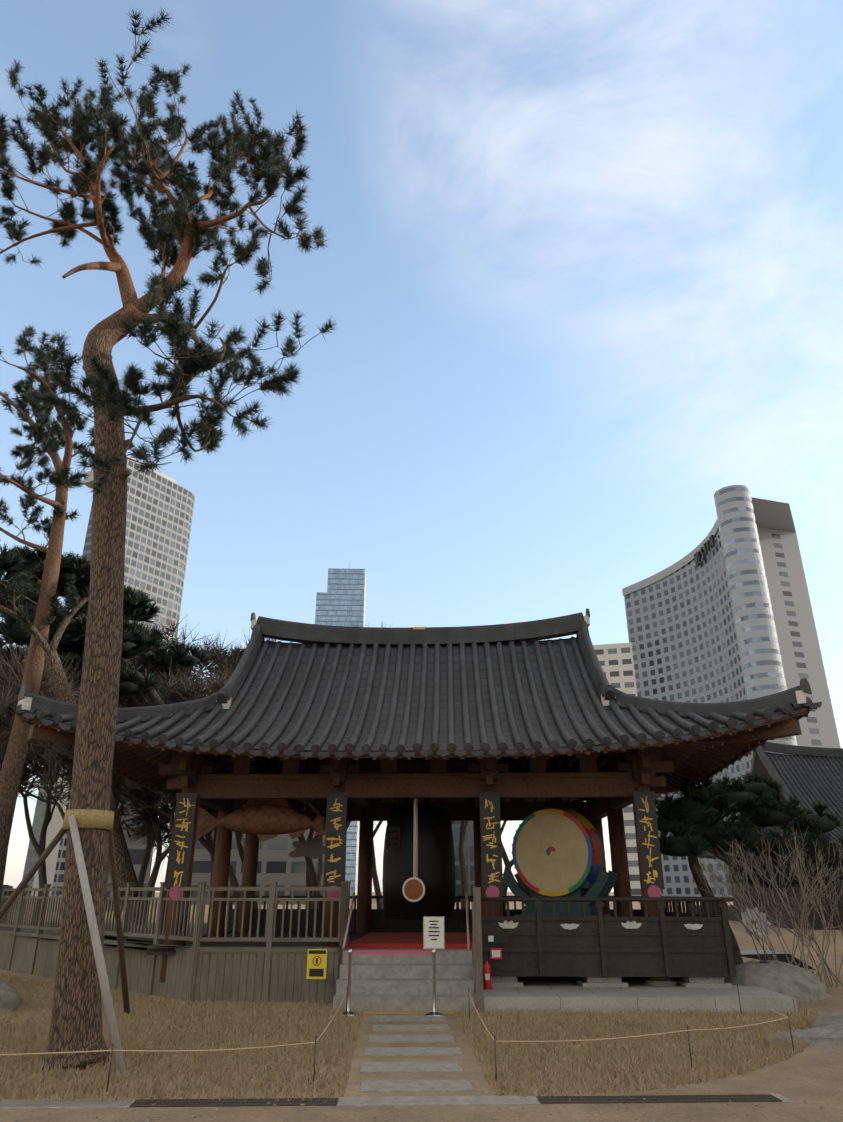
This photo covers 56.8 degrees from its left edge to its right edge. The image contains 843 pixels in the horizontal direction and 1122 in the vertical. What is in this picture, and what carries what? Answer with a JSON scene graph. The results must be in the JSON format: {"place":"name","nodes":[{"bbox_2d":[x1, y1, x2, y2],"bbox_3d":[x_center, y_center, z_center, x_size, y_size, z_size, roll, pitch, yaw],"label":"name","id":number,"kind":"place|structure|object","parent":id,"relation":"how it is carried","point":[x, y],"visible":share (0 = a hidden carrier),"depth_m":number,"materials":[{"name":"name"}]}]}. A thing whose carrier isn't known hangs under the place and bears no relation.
{"place":"outdoors","nodes":[
{"label":"outdoors","id":0,"kind":"place"},
{"bbox_2d":[0,887,347,952],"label":"deck fence rails","id":1,"kind":"object","parent":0,"point":[140,941],"visible":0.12,"depth_m":15.21,"materials":[{"name":"brown wood"}]},
{"bbox_2d":[156,653,238,674],"bbox_3d":[-8.511,4.270,31.814,3.391,1.750,4.696,1,-23,-2],"label":"tree","id":2,"kind":"object","parent":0,"point":[187,660],"visible":0.21,"depth_m":29.69,"materials":[{"name":"green plant"}]},
{"bbox_2d":[146,932,472,955],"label":"pavilion floor boards","id":3,"kind":"object","parent":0,"point":[352,936],"visible":0.14,"depth_m":16.97,"materials":[{"name":"brown wood"}]},
{"bbox_2d":[348,932,472,948],"bbox_3d":[-0.100,8.342,17.173,2.500,0.089,4.550,-1,-23,2],"label":"red carpet","id":4,"kind":"object","parent":3,"relation":"on","point":[392,940],"visible":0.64,"depth_m":15.78,"materials":[{"name":"red carpet"}]},
{"bbox_2d":[503,869,617,916],"bbox_3d":[3.155,7.735,17.491,2.434,1.479,1.200,-10,-25,22],"label":"drum stand","id":5,"kind":"object","parent":3,"relation":"on","point":[603,884],"visible":0.42,"depth_m":17.10,"materials":[{"name":"teal wood"}]},
{"bbox_2d":[511,807,604,896],"bbox_3d":[3.155,6.712,17.925,2.024,2.024,1.320,-10,-25,23],"label":"drum","id":6,"kind":"object","parent":5,"relation":"on","point":[557,852],"visible":0.92,"depth_m":17.37,"materials":[{"name":"leather"}]},
{"bbox_2d":[159,780,671,982],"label":"pavilion columns","id":7,"kind":"structure","parent":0,"point":[617,840],"depth_m":18.77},
{"bbox_2d":[0,892,842,1121],"bbox_3d":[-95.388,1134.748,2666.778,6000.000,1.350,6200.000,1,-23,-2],"label":"terrain","id":8,"kind":"structure","parent":0,"point":[812,1077],"depth_m":8.20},
{"bbox_2d":[0,325,94,904],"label":"pine","id":9,"kind":"object","parent":8,"relation":"on","point":[15,753],"depth_m":20.17,"materials":[{"name":"green plant"}]},
{"bbox_2d":[0,828,129,1013],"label":"pine brace poles","id":10,"kind":"object","parent":8,"relation":"on","point":[33,871],"visible":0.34,"depth_m":10.82,"materials":[{"name":"wood"}]},
{"bbox_2d":[0,558,141,906],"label":"leaning pine","id":11,"kind":"object","parent":8,"relation":"on","point":[126,873],"depth_m":18.97,"materials":[{"name":"brown plant"}]},
{"bbox_2d":[0,557,151,695],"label":"pine foliage","id":12,"kind":"object","parent":11,"relation":"attached to","point":[82,582],"visible":0.15,"depth_m":24.86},
{"bbox_2d":[0,541,172,921],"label":"pine","id":13,"kind":"object","parent":8,"relation":"on","point":[15,558],"depth_m":24.90,"materials":[{"name":"green plant"}]},
{"bbox_2d":[68,815,126,1073],"bbox_3d":[-3.874,4.481,9.275,1.153,2.787,0.110,-1,-23,2],"label":"tree support pole","id":14,"kind":"object","parent":8,"relation":"on","point":[115,1040],"visible":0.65,"depth_m":9.18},
{"bbox_2d":[19,455,194,896],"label":"tower","id":15,"kind":"structure","parent":8,"relation":"on","point":[160,506],"depth_m":340.66,"materials":[{"name":"white glass"}]},
{"bbox_2d":[0,637,244,927],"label":"bare trees","id":16,"kind":"object","parent":8,"relation":"on","point":[52,754],"visible":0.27,"depth_m":22.82,"materials":[{"name":"brown plant"}]},
{"bbox_2d":[106,799,157,910],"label":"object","id":17,"kind":"structure","parent":8,"relation":"on","point":[136,854],"depth_m":83.85,"materials":[{"name":"stone"}]},
{"bbox_2d":[0,8,337,1070],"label":"pine","id":18,"kind":"object","parent":8,"relation":"on","point":[172,123],"depth_m":11.70,"materials":[{"name":"green plant"}]},
{"bbox_2d":[62,809,113,829],"bbox_3d":[-4.320,3.366,10.121,0.595,0.220,0.610,1,-23,-2],"label":"wrap","id":19,"kind":"object","parent":18,"relation":"attached to","point":[93,818],"visible":0.84,"depth_m":9.90,"materials":[{"name":"beige fabric"}]},
{"bbox_2d":[0,882,350,1001],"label":"fence planks","id":20,"kind":"object","parent":8,"relation":"on","point":[188,974],"visible":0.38,"depth_m":15.06,"materials":[{"name":"brown wood"}]},
{"bbox_2d":[306,949,326,978],"bbox_3d":[-1.963,7.560,14.625,0.370,0.500,0.025,-1,-23,2],"label":"yellow warning sign","id":21,"kind":"object","parent":20,"relation":"attached to","point":[316,963],"visible":0.98,"depth_m":14.62,"materials":[{"name":"yellow plastic"}]},
{"bbox_2d":[143,636,244,679],"bbox_3d":[-8.584,5.036,31.262,4.319,4.639,5.485,1,-23,-2],"label":"tree","id":22,"kind":"object","parent":8,"relation":"on","point":[179,650],"depth_m":29.69,"materials":[{"name":"green plant"}]},
{"bbox_2d":[106,987,347,1091],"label":"lawn rope stakes","id":23,"kind":"object","parent":8,"relation":"on","point":[314,1053],"visible":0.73,"depth_m":8.23,"materials":[{"name":"wood"}]},
{"bbox_2d":[0,991,346,1055],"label":"rope","id":24,"kind":"object","parent":23,"relation":"attached to","point":[172,1050],"visible":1,"depth_m":8.02,"materials":[{"name":"beige fabric"}]},
{"bbox_2d":[191,827,324,904],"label":"grey block behind trees","id":25,"kind":"structure","parent":8,"relation":"on","point":[279,865],"depth_m":127.35,"materials":[{"name":"concrete"}]},
{"bbox_2d":[0,612,606,925],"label":"bare trees","id":26,"kind":"object","parent":8,"relation":"on","point":[178,689],"visible":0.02,"depth_m":28.25,"materials":[{"name":"brown plant"}]},
{"bbox_2d":[315,563,365,894],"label":"skyscraper","id":27,"kind":"structure","parent":8,"relation":"on","point":[341,601],"depth_m":580.07,"materials":[{"name":"blue glass"}]},
{"bbox_2d":[341,916,444,1016],"bbox_3d":[-0.495,6.807,13.139,1.775,1.485,0.349,-1,-23,2],"label":"barrier with sign","id":28,"kind":"object","parent":8,"relation":"on","point":[433,934],"visible":0.85,"depth_m":13.22,"materials":[{"name":"silver metal"}]},
{"bbox_2d":[0,1093,793,1109],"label":"concrete drain kerb","id":29,"kind":"object","parent":8,"relation":"on","point":[509,1100],"visible":0.79,"depth_m":7.53,"materials":[{"name":"concrete"}]},
{"bbox_2d":[0,1099,132,1106],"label":"galvanised drain grates","id":30,"kind":"object","parent":29,"relation":"on","point":[56,1103],"visible":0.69,"depth_m":7.45,"materials":[{"name":"grey metal"}]},
{"bbox_2d":[130,1094,781,1106],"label":"iron drain grates","id":31,"kind":"object","parent":29,"relation":"in","point":[547,1100],"visible":1,"depth_m":7.55,"materials":[{"name":"black metal"}]},
{"bbox_2d":[333,949,474,1011],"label":"stone stairs","id":32,"kind":"structure","parent":8,"relation":"on","point":[391,982],"depth_m":13.80,"materials":[{"name":"stone"}]},
{"bbox_2d":[342,892,469,949],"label":"stair handrails","id":33,"kind":"object","parent":32,"relation":"on","point":[467,922],"visible":1,"depth_m":14.52,"materials":[{"name":"silver"}]},
{"bbox_2d":[356,1011,457,1013],"bbox_3d":[-0.314,7.582,13.091,1.844,0.020,0.142,1,-23,-2],"label":"tactile strip","id":34,"kind":"object","parent":8,"relation":"on","point":[403,1012],"visible":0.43,"depth_m":13.04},
{"bbox_2d":[0,973,828,1103],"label":"dry grass","id":35,"kind":"structure","parent":8,"relation":"on","point":[344,1057],"depth_m":9.90,"materials":[{"name":"beige plant"}]},
{"bbox_2d":[360,1015,472,1092],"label":"stepping stones","id":36,"kind":"object","parent":8,"relation":"on","point":[370,1086],"visible":1,"depth_m":9.67,"materials":[{"name":"stone"}]},
{"bbox_2d":[0,959,842,1048],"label":"garden rocks","id":37,"kind":"object","parent":8,"relation":"on","point":[799,984],"visible":0.75,"depth_m":14.54,"materials":[{"name":"grey stone"}]},
{"bbox_2d":[15,1098,842,1121],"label":"path pebbles","id":38,"kind":"object","parent":8,"relation":"on","point":[394,1119],"visible":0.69,"depth_m":7.21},
{"bbox_2d":[452,821,474,901],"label":"building","id":39,"kind":"structure","parent":8,"relation":"on","point":[468,848],"depth_m":158.58,"materials":[{"name":"glass"}]},
{"bbox_2d":[472,886,483,1011],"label":"stair timber posts","id":40,"kind":"object","parent":8,"relation":"on","point":[477,948],"visible":0.91,"depth_m":13.64,"materials":[{"name":"brown wood"}]},
{"bbox_2d":[593,643,640,895],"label":"block","id":41,"kind":"structure","parent":8,"relation":"on","point":[616,661],"depth_m":236.59,"materials":[{"name":"concrete"}]},
{"bbox_2d":[468,984,793,1079],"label":"rope posts","id":42,"kind":"object","parent":8,"relation":"on","point":[686,1025],"visible":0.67,"depth_m":9.07,"materials":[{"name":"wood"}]},
{"bbox_2d":[469,988,788,1041],"bbox_3d":[3.046,6.191,10.721,4.684,0.064,4.908,1,-23,-2],"label":"rope","id":43,"kind":"object","parent":42,"relation":"attached to","point":[641,1035],"visible":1,"depth_m":9.03,"materials":[{"name":"beige fabric"}]},
{"bbox_2d":[472,956,797,1013],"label":"granite plinth","id":44,"kind":"structure","parent":8,"relation":"on","point":[566,993],"depth_m":13.26,"materials":[{"name":"grey stone"}]},
{"bbox_2d":[20,708,808,820],"bbox_3d":[-0.060,4.345,20.037,14.871,3.969,11.089,-1,-23,2],"label":"roof eave underside","id":45,"kind":"object","parent":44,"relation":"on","point":[594,780],"visible":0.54,"depth_m":16.68,"materials":[{"name":"brown wood"}]},
{"bbox_2d":[195,799,325,841],"bbox_3d":[-3.455,5.657,17.550,3.566,1.350,0.424,-1,-23,2],"label":"wooden fish","id":46,"kind":"object","parent":45,"relation":"attached to","point":[264,819],"visible":0.88,"depth_m":17.36},
{"bbox_2d":[288,799,324,858],"bbox_3d":[-2.514,6.048,18.108,1.062,1.634,0.025,-1,-23,2],"label":"cloud-shaped gong","id":47,"kind":"object","parent":45,"relation":"attached to","point":[313,848],"visible":0.79,"depth_m":17.86,"materials":[{"name":"metal"}]},
{"bbox_2d":[45,637,781,750],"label":"roof tiles","id":48,"kind":"object","parent":45,"relation":"on","point":[524,736],"visible":0.23,"depth_m":17.98,"materials":[{"name":"grey tile"}]},
{"bbox_2d":[21,637,808,747],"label":"bell pavilion roof tile rows","id":49,"kind":"object","parent":48,"relation":"on","point":[616,732],"visible":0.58,"depth_m":17.54,"materials":[{"name":"grey tile"}]},
{"bbox_2d":[15,696,821,795],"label":"bell pavilion roof tile ends","id":50,"kind":"object","parent":48,"relation":"attached to","point":[695,729],"visible":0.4,"depth_m":14.93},
{"bbox_2d":[15,709,812,802],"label":"soffit boards","id":51,"kind":"object","parent":45,"relation":"attached to","point":[512,762],"visible":0.02,"depth_m":22.57,"materials":[{"name":"brown wood"}]},
{"bbox_2d":[38,719,789,791],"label":"pavilion rafter ends","id":52,"kind":"object","parent":45,"relation":"attached to","point":[735,733],"visible":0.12,"depth_m":15.14,"materials":[{"name":"brown wood"}]},
{"bbox_2d":[402,798,425,901],"bbox_3d":[-0.128,6.117,17.274,0.470,2.616,1.804,-1,-23,2],"label":"bell striker","id":53,"kind":"object","parent":45,"relation":"hanging from","point":[414,888],"visible":0.94,"depth_m":16.10,"materials":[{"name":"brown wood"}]},
{"bbox_2d":[17,608,811,721],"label":"bell pavilion roof ridges","id":54,"kind":"object","parent":45,"relation":"attached to","point":[534,630],"visible":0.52,"depth_m":20.71,"materials":[{"name":"grey tile"}]},
{"bbox_2d":[18,615,811,709],"bbox_3d":[-0.060,3.258,20.498,15.141,3.620,11.338,-1,-23,2],"label":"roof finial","id":55,"kind":"object","parent":54,"relation":"attached to","point":[25,702],"visible":0.31,"depth_m":14.96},
{"bbox_2d":[166,791,664,888],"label":"couplet plaques","id":56,"kind":"object","parent":45,"relation":"attached to","point":[487,868],"visible":0.92,"depth_m":16.01,"materials":[{"name":"black wood"}]},
{"bbox_2d":[169,796,661,899],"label":"couplet characters","id":57,"kind":"object","parent":45,"relation":"attached to","point":[493,891],"visible":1,"depth_m":15.85,"materials":[{"name":"gold metal"}]},
{"bbox_2d":[382,798,455,919],"bbox_3d":[-0.060,6.903,18.951,1.750,3.250,1.780,-1,-23,2],"label":"temple bell","id":58,"kind":"object","parent":45,"relation":"hanging from","point":[436,864],"visible":0.94,"depth_m":18.17,"materials":[{"name":"black metal"}]},
{"bbox_2d":[227,896,735,976],"bbox_3d":[0.240,8.587,18.224,11.840,1.373,7.340,-1,-23,2],"label":"wooden railing","id":59,"kind":"object","parent":44,"relation":"on","point":[666,943],"visible":0.56,"depth_m":14.94,"materials":[{"name":"brown wood"}]},
{"bbox_2d":[487,935,507,958],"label":"wall signs","id":60,"kind":"object","parent":59,"relation":"attached to","point":[495,953],"visible":0.98,"depth_m":14.91,"materials":[{"name":"white paper"}]},
{"bbox_2d":[498,921,702,929],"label":"lotus decorations","id":61,"kind":"object","parent":59,"relation":"attached to","point":[626,925],"visible":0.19,"depth_m":15.01},
{"bbox_2d":[483,955,492,988],"bbox_3d":[1.215,7.637,14.490,0.210,0.555,0.200,-1,-23,2],"label":"fire extinguisher","id":62,"kind":"object","parent":44,"relation":"on","point":[487,975],"visible":0.9,"depth_m":14.43,"materials":[{"name":"red paint"}]},
{"bbox_2d":[472,957,676,985],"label":"pavilion column bases","id":63,"kind":"object","parent":44,"relation":"on","point":[661,983],"visible":0.06,"depth_m":14.87,"materials":[{"name":"grey stone"}]},
{"bbox_2d":[483,976,731,987],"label":"balcony stone piers","id":64,"kind":"structure","parent":44,"relation":"on","point":[686,982],"depth_m":14.66,"materials":[{"name":"grey stone"}]},
{"bbox_2d":[622,485,840,896],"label":"tower hotel","id":65,"kind":"structure","parent":8,"relation":"on","point":[730,618],"depth_m":318.43,"materials":[{"name":"grey concrete"}]},
{"bbox_2d":[694,535,714,566],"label":"hotel sign letters","id":66,"kind":"object","parent":65,"relation":"attached to","point":[697,556],"visible":1,"depth_m":331.24,"materials":[{"name":"grey metal"}]},
{"bbox_2d":[654,769,842,965],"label":"pine","id":67,"kind":"object","parent":8,"relation":"on","point":[689,792],"depth_m":17.38,"materials":[{"name":"green plant"}]},
{"bbox_2d":[656,782,842,893],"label":"pine foliage","id":68,"kind":"object","parent":67,"relation":"attached to","point":[776,817],"visible":0.48,"depth_m":17.35,"materials":[{"name":"green plant"}]},
{"bbox_2d":[684,821,842,987],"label":"bare shrub","id":69,"kind":"object","parent":8,"relation":"on","point":[800,931],"visible":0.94,"depth_m":16.19,"materials":[{"name":"beige plant"}]},
{"bbox_2d":[740,873,770,939],"bbox_3d":[7.017,7.207,16.547,0.675,1.524,0.236,1,-23,-2],"label":"lotus lantern ornament","id":70,"kind":"object","parent":69,"relation":"attached to","point":[755,915],"visible":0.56,"depth_m":16.43,"materials":[{"name":"paper"}]},
{"bbox_2d":[0,0,842,891],"label":"sky","id":71,"kind":"structure","parent":0,"point":[579,272],"materials":[{"name":"blue"}]},
{"bbox_2d":[696,857,842,929],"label":"temple hall walls","id":72,"kind":"structure","parent":0,"point":[818,924],"depth_m":50.71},
{"bbox_2d":[698,751,842,857],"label":"tiled roof","id":73,"kind":"structure","parent":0,"point":[760,769],"depth_m":57.49,"materials":[{"name":"grey tile"}]},
{"bbox_2d":[700,753,842,857],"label":"temple hall roof tile rows","id":74,"kind":"object","parent":73,"relation":"on","point":[811,785],"visible":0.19,"depth_m":56.88,"materials":[{"name":"grey tile"}]},
{"bbox_2d":[698,754,842,859],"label":"temple soffit boards","id":75,"kind":"object","parent":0,"point":[773,797],"visible":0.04,"depth_m":58.68,"materials":[{"name":"brown wood"}]},
{"bbox_2d":[739,741,842,833],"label":"temple hall roof ridges","id":76,"kind":"object","parent":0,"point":[799,750],"visible":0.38,"depth_m":59.35,"materials":[{"name":"grey tile"}]}
]}

